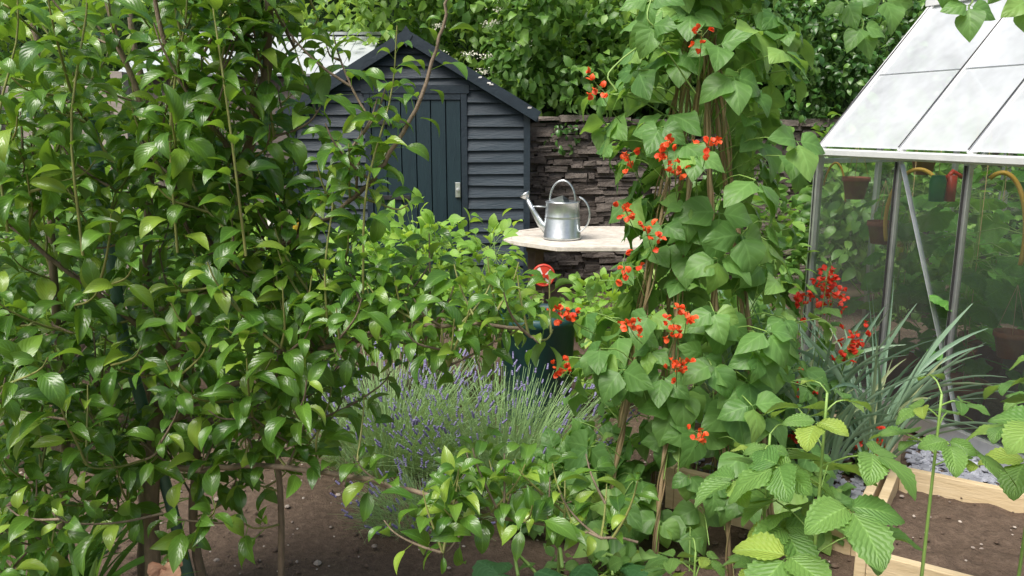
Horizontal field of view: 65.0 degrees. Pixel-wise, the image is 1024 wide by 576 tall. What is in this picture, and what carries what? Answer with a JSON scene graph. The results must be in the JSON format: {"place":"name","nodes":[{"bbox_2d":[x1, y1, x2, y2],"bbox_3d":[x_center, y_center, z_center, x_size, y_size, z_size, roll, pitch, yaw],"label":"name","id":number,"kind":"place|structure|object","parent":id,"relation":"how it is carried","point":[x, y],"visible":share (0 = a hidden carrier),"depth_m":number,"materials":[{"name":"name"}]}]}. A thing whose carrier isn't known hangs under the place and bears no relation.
{"place":"outdoors","nodes":[
{"label":"outdoors","id":0,"kind":"place"},
{"bbox_2d":[0,283,1023,575],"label":"ground","id":1,"kind":"structure","parent":0,"point":[316,513],"depth_m":3.23,"materials":[{"name":"soil"}]},
{"bbox_2d":[0,92,130,379],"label":"garden shrub","id":2,"kind":"object","parent":1,"relation":"on","point":[24,264],"visible":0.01,"depth_m":5.02,"materials":[{"name":"green plant"}]},
{"bbox_2d":[0,71,138,308],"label":"wooden fence","id":3,"kind":"object","parent":1,"relation":"on","point":[116,74],"visible":0.06,"depth_m":6.32,"materials":[{"name":"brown wood"}]},
{"bbox_2d":[0,453,199,575],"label":"crocosmia plant","id":4,"kind":"object","parent":1,"relation":"on","point":[96,551],"visible":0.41,"depth_m":2.49,"materials":[{"name":"green plant"}]},
{"bbox_2d":[0,134,252,452],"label":"garden shrub","id":5,"kind":"object","parent":1,"relation":"on","point":[22,278],"visible":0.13,"depth_m":3.90,"materials":[{"name":"green plant"}]},
{"bbox_2d":[85,117,193,575],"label":"garden stake","id":6,"kind":"object","parent":1,"relation":"on","point":[138,392],"visible":0.36,"depth_m":2.27,"materials":[{"name":"brown wood"}]},
{"bbox_2d":[147,559,182,575],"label":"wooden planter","id":7,"kind":"object","parent":1,"relation":"on","point":[156,569],"visible":0.66,"depth_m":2.09,"materials":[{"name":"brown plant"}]},
{"bbox_2d":[121,144,281,328],"bbox_3d":[-2.177,-0.317,5.649,1.246,1.575,1.029,0,12,0],"label":"garden shrub","id":8,"kind":"object","parent":1,"relation":"on","point":[171,243],"visible":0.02,"depth_m":5.48,"materials":[{"name":"green plant"}]},
{"bbox_2d":[119,32,382,279],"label":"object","id":9,"kind":"structure","parent":1,"relation":"on","point":[357,49],"depth_m":8.02,"materials":[{"name":"wood"}]},
{"bbox_2d":[0,0,531,112],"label":"elder tree","id":10,"kind":"object","parent":1,"relation":"on","point":[377,17],"visible":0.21,"depth_m":8.83,"materials":[{"name":"green plant"}]},
{"bbox_2d":[267,198,298,230],"bbox_3d":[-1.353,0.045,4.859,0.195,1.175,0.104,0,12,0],"label":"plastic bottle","id":11,"kind":"object","parent":1,"relation":"on","point":[295,227],"visible":0.02,"depth_m":4.76,"materials":[{"name":"plastic"}]},
{"bbox_2d":[158,224,415,416],"bbox_3d":[-1.228,0.188,4.438,1.247,1.071,1.210,-8,14,-35],"label":"currant bush","id":12,"kind":"object","parent":1,"relation":"on","point":[223,345],"visible":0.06,"depth_m":4.32,"materials":[{"name":"green plant"}]},
{"bbox_2d":[0,0,658,575],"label":"pear tree","id":13,"kind":"object","parent":1,"relation":"on","point":[182,128],"visible":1,"depth_m":1.95,"materials":[{"name":"green plant"}]},
{"bbox_2d":[232,334,525,486],"bbox_3d":[-0.616,0.580,3.793,1.456,0.634,1.302,0,12,0],"label":"lavender","id":14,"kind":"object","parent":1,"relation":"on","point":[346,451],"visible":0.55,"depth_m":3.69,"materials":[{"name":"green plant"}]},
{"bbox_2d":[275,26,540,316],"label":"garden shed","id":15,"kind":"structure","parent":1,"relation":"on","point":[478,149],"depth_m":6.47,"materials":[{"name":"blue paint"}]},
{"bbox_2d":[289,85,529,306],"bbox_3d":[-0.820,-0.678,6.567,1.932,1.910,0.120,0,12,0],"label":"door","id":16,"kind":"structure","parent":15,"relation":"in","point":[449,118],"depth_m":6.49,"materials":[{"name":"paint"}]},
{"bbox_2d":[330,455,519,545],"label":"lavender","id":17,"kind":"object","parent":1,"relation":"on","point":[378,517],"visible":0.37,"depth_m":3.28,"materials":[{"name":"green plant"}]},
{"bbox_2d":[337,187,526,410],"bbox_3d":[-0.468,0.061,4.518,1.116,1.286,1.076,0,12,0],"label":"currant bush","id":18,"kind":"object","parent":1,"relation":"on","point":[473,244],"visible":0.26,"depth_m":4.36,"materials":[{"name":"green plant"}]},
{"bbox_2d":[19,395,850,575],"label":"soil stones","id":19,"kind":"object","parent":1,"relation":"on","point":[319,562],"visible":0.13,"depth_m":3.15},
{"bbox_2d":[438,259,544,414],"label":"currant bush","id":20,"kind":"object","parent":1,"relation":"on","point":[489,338],"visible":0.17,"depth_m":4.47,"materials":[{"name":"green plant"}]},
{"bbox_2d":[333,350,652,488],"bbox_3d":[-0.058,0.663,3.657,1.465,0.593,1.271,0,12,0],"label":"lavender","id":21,"kind":"object","parent":1,"relation":"on","point":[522,433],"visible":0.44,"depth_m":3.71,"materials":[{"name":"green plant"}]},
{"bbox_2d":[499,303,577,427],"bbox_3d":[0.140,0.424,4.423,0.440,0.605,0.440,0,12,0],"label":"plastic planter","id":22,"kind":"object","parent":1,"relation":"on","point":[560,340],"visible":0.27,"depth_m":4.25,"materials":[{"name":"plastic"}]},
{"bbox_2d":[532,264,554,302],"bbox_3d":[0.200,0.216,5.172,0.150,0.755,0.050,0,12,0],"label":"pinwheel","id":23,"kind":"object","parent":1,"relation":"on","point":[543,269],"visible":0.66,"depth_m":5.09,"materials":[{"name":"plastic"}]},
{"bbox_2d":[274,0,846,126],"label":"laurel shrub","id":24,"kind":"object","parent":1,"relation":"on","point":[545,73],"visible":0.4,"depth_m":7.95,"materials":[{"name":"green plant"}]},
{"bbox_2d":[493,418,637,540],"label":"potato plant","id":25,"kind":"object","parent":1,"relation":"on","point":[607,429],"visible":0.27,"depth_m":3.20,"materials":[{"name":"green plant"}]},
{"bbox_2d":[135,115,1022,284],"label":"stone wall","id":26,"kind":"structure","parent":1,"relation":"on","point":[584,169],"depth_m":8.01,"materials":[{"name":"grey stone"}]},
{"bbox_2d":[504,226,661,349],"bbox_3d":[0.620,0.014,5.983,1.360,0.812,1.120,0,12,0],"label":"garden table","id":27,"kind":"object","parent":1,"relation":"on","point":[592,239],"visible":0.41,"depth_m":5.71,"materials":[{"name":"beige stone"}]},
{"bbox_2d":[520,179,590,240],"bbox_3d":[0.309,-0.560,5.717,0.490,0.418,0.275,-1,12,-6],"label":"watering can","id":28,"kind":"object","parent":27,"relation":"on","point":[562,219],"visible":1,"depth_m":5.65,"materials":[{"name":"metal"}]},
{"bbox_2d":[557,267,671,408],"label":"potato plant","id":29,"kind":"object","parent":1,"relation":"on","point":[577,281],"visible":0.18,"depth_m":4.42,"materials":[{"name":"green plant"}]},
{"bbox_2d":[641,535,728,575],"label":"raspberry plant","id":30,"kind":"object","parent":1,"relation":"on","point":[659,562],"visible":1,"depth_m":2.19,"materials":[{"name":"green plant"}]},
{"bbox_2d":[659,283,810,419],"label":"garden shrub","id":31,"kind":"object","parent":1,"relation":"on","point":[758,305],"visible":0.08,"depth_m":3.88,"materials":[{"name":"green plant"}]},
{"bbox_2d":[722,554,756,575],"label":"raspberry plant","id":32,"kind":"object","parent":1,"relation":"on","point":[740,561],"visible":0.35,"depth_m":2.06,"materials":[{"name":"green plant"}]},
{"bbox_2d":[665,153,827,335],"bbox_3d":[1.447,-0.142,5.059,1.125,1.544,0.948,0,12,0],"label":"garden shrub","id":33,"kind":"object","parent":1,"relation":"on","point":[797,221],"visible":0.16,"depth_m":4.94,"materials":[{"name":"green plant"}]},
{"bbox_2d":[694,416,835,557],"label":"raspberry plant","id":34,"kind":"object","parent":1,"relation":"on","point":[792,536],"visible":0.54,"depth_m":1.93,"materials":[{"name":"green plant"}]},
{"bbox_2d":[543,0,1023,284],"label":"ivy hedge","id":35,"kind":"object","parent":1,"relation":"on","point":[856,67],"visible":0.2,"depth_m":7.78,"materials":[{"name":"green plant"}]},
{"bbox_2d":[665,409,902,555],"bbox_3d":[1.262,0.797,3.631,0.780,0.190,1.050,7,14,32],"label":"raised bed","id":36,"kind":"object","parent":1,"relation":"on","point":[673,498],"visible":0.03,"depth_m":3.37,"materials":[{"name":"beige wood"}]},
{"bbox_2d":[640,281,1014,486],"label":"leek plants","id":37,"kind":"object","parent":36,"relation":"on","point":[860,426],"visible":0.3,"depth_m":3.28,"materials":[{"name":"green plant"}]},
{"bbox_2d":[779,264,886,474],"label":"red flowering plant","id":38,"kind":"object","parent":36,"relation":"on","point":[850,352],"visible":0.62,"depth_m":3.19,"materials":[{"name":"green plant"}]},
{"bbox_2d":[547,0,1023,575],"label":"runner bean plant","id":39,"kind":"object","parent":1,"relation":"on","point":[697,236],"visible":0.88,"depth_m":2.79,"materials":[{"name":"green plant"}]},
{"bbox_2d":[780,472,856,555],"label":"strawberry plant","id":40,"kind":"object","parent":1,"relation":"on","point":[842,493],"visible":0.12,"depth_m":3.04,"materials":[{"name":"green plant"}]},
{"bbox_2d":[728,376,922,575],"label":"raspberry plant","id":41,"kind":"object","parent":1,"relation":"on","point":[870,537],"visible":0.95,"depth_m":1.79,"materials":[{"name":"green plant"}]},
{"bbox_2d":[694,439,999,498],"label":"slate chippings","id":42,"kind":"object","parent":1,"relation":"on","point":[916,459],"visible":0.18,"depth_m":3.71,"materials":[{"name":"grey gravel"}]},
{"bbox_2d":[776,111,1015,321],"bbox_3d":[3.100,-0.655,6.585,1.838,2.101,1.359,0,12,0],"label":"garden shrub","id":43,"kind":"object","parent":1,"relation":"on","point":[841,235],"visible":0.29,"depth_m":6.50,"materials":[{"name":"green plant"}]},
{"bbox_2d":[839,150,956,396],"bbox_3d":[2.281,-0.193,4.660,0.591,1.680,0.682,0,12,0],"label":"cucumber plant","id":44,"kind":"object","parent":1,"relation":"on","point":[906,295],"visible":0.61,"depth_m":4.62,"materials":[{"name":"green plant"}]},
{"bbox_2d":[800,0,1023,466],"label":"greenhouse","id":45,"kind":"object","parent":1,"relation":"on","point":[938,81],"visible":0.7,"depth_m":4.22,"materials":[{"name":"glass"}]},
{"bbox_2d":[823,162,845,201],"bbox_3d":[1.911,-0.630,4.748,0.140,0.230,0.012,7,13,31],"label":"yellow hose","id":46,"kind":"object","parent":45,"relation":"attached to","point":[829,168],"visible":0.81,"depth_m":4.74,"materials":[{"name":"yellow rubber"}]},
{"bbox_2d":[842,148,870,199],"bbox_3d":[1.977,-0.686,4.602,0.154,0.350,0.154,0,12,0],"label":"hanging pot","id":47,"kind":"object","parent":45,"relation":"hanging from","point":[855,187],"visible":0.91,"depth_m":4.58,"materials":[{"name":"ceramic"}]},
{"bbox_2d":[867,180,888,244],"bbox_3d":[2.052,-0.420,4.445,0.154,0.350,0.154,0,12,0],"label":"hanging pot","id":48,"kind":"object","parent":45,"relation":"hanging from","point":[875,228],"visible":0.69,"depth_m":4.43,"materials":[{"name":"ceramic"}]},
{"bbox_2d":[883,167,934,240],"bbox_3d":[2.111,-0.440,4.274,0.233,0.402,0.021,7,13,31],"label":"yellow hose","id":49,"kind":"object","parent":45,"relation":"attached to","point":[888,202],"visible":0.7,"depth_m":4.32,"materials":[{"name":"yellow rubber"}]},
{"bbox_2d":[912,150,935,174],"bbox_3d":[2.507,-0.839,4.875,0.154,0.300,0.154,0,12,0],"label":"hanging pot","id":50,"kind":"object","parent":45,"relation":"hanging from","point":[929,165],"visible":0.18,"depth_m":4.85,"materials":[{"name":"ceramic"}]},
{"bbox_2d":[928,151,962,201],"bbox_3d":[2.187,-0.576,4.035,0.166,0.280,0.080,0,12,0],"label":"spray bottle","id":51,"kind":"object","parent":45,"relation":"hanging from","point":[942,188],"visible":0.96,"depth_m":4.03,"materials":[{"name":"green plastic"}]},
{"bbox_2d":[988,170,1023,265],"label":"yellow hose","id":52,"kind":"object","parent":45,"relation":"attached to","point":[1013,178],"visible":1,"depth_m":3.73,"materials":[{"name":"yellow rubber"}]},
{"bbox_2d":[992,285,1023,359],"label":"hanging pot","id":53,"kind":"object","parent":45,"relation":"hanging from","point":[1009,343],"visible":0.99,"depth_m":3.76,"materials":[{"name":"ceramic"}]},
{"bbox_2d":[853,467,1023,575],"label":"raised bed","id":54,"kind":"object","parent":1,"relation":"on","point":[976,528],"visible":0.8,"depth_m":3.02,"materials":[{"name":"beige wood"}]},
{"bbox_2d":[868,373,1015,575],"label":"raspberry plant","id":55,"kind":"object","parent":1,"relation":"on","point":[956,461],"visible":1,"depth_m":1.87,"materials":[{"name":"green plant"}]},
{"bbox_2d":[899,170,1014,375],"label":"cucumber plant","id":56,"kind":"object","parent":1,"relation":"on","point":[938,284],"visible":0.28,"depth_m":4.82,"materials":[{"name":"green plant"}]},
{"bbox_2d":[893,152,1023,430],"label":"cucumber plant","id":57,"kind":"object","parent":1,"relation":"on","point":[997,294],"visible":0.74,"depth_m":4.16,"materials":[{"name":"green plant"}]},
{"bbox_2d":[937,153,1023,375],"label":"cucumber plant","id":58,"kind":"object","parent":1,"relation":"on","point":[1005,216],"visible":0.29,"depth_m":5.10,"materials":[{"name":"green plant"}]},
{"bbox_2d":[965,391,1023,575],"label":"raspberry plant","id":59,"kind":"object","parent":1,"relation":"on","point":[1014,470],"visible":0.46,"depth_m":2.12,"materials":[{"name":"green plant"}]},
{"bbox_2d":[983,355,1023,453],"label":"raspberry plant","id":60,"kind":"object","parent":1,"relation":"on","point":[1012,420],"visible":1,"depth_m":1.80,"materials":[{"name":"green plant"}]},
{"bbox_2d":[1009,181,1023,257],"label":"garden shrub","id":61,"kind":"object","parent":1,"relation":"on","point":[1018,213],"visible":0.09,"depth_m":6.44,"materials":[{"name":"green plant"}]},
{"bbox_2d":[1015,278,1023,391],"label":"cucumber plant","id":62,"kind":"object","parent":1,"relation":"on","point":[1021,385],"visible":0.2,"depth_m":4.04,"materials":[{"name":"green plant"}]},
{"bbox_2d":[472,547,661,575],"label":"leafy plant","id":63,"kind":"object","parent":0,"point":[484,568],"visible":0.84,"depth_m":2.67,"materials":[{"name":"green plant"}]},
{"bbox_2d":[519,525,654,575],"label":"leafy plant","id":64,"kind":"object","parent":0,"point":[615,562],"visible":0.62,"depth_m":2.79,"materials":[{"name":"green plant"}]}
]}

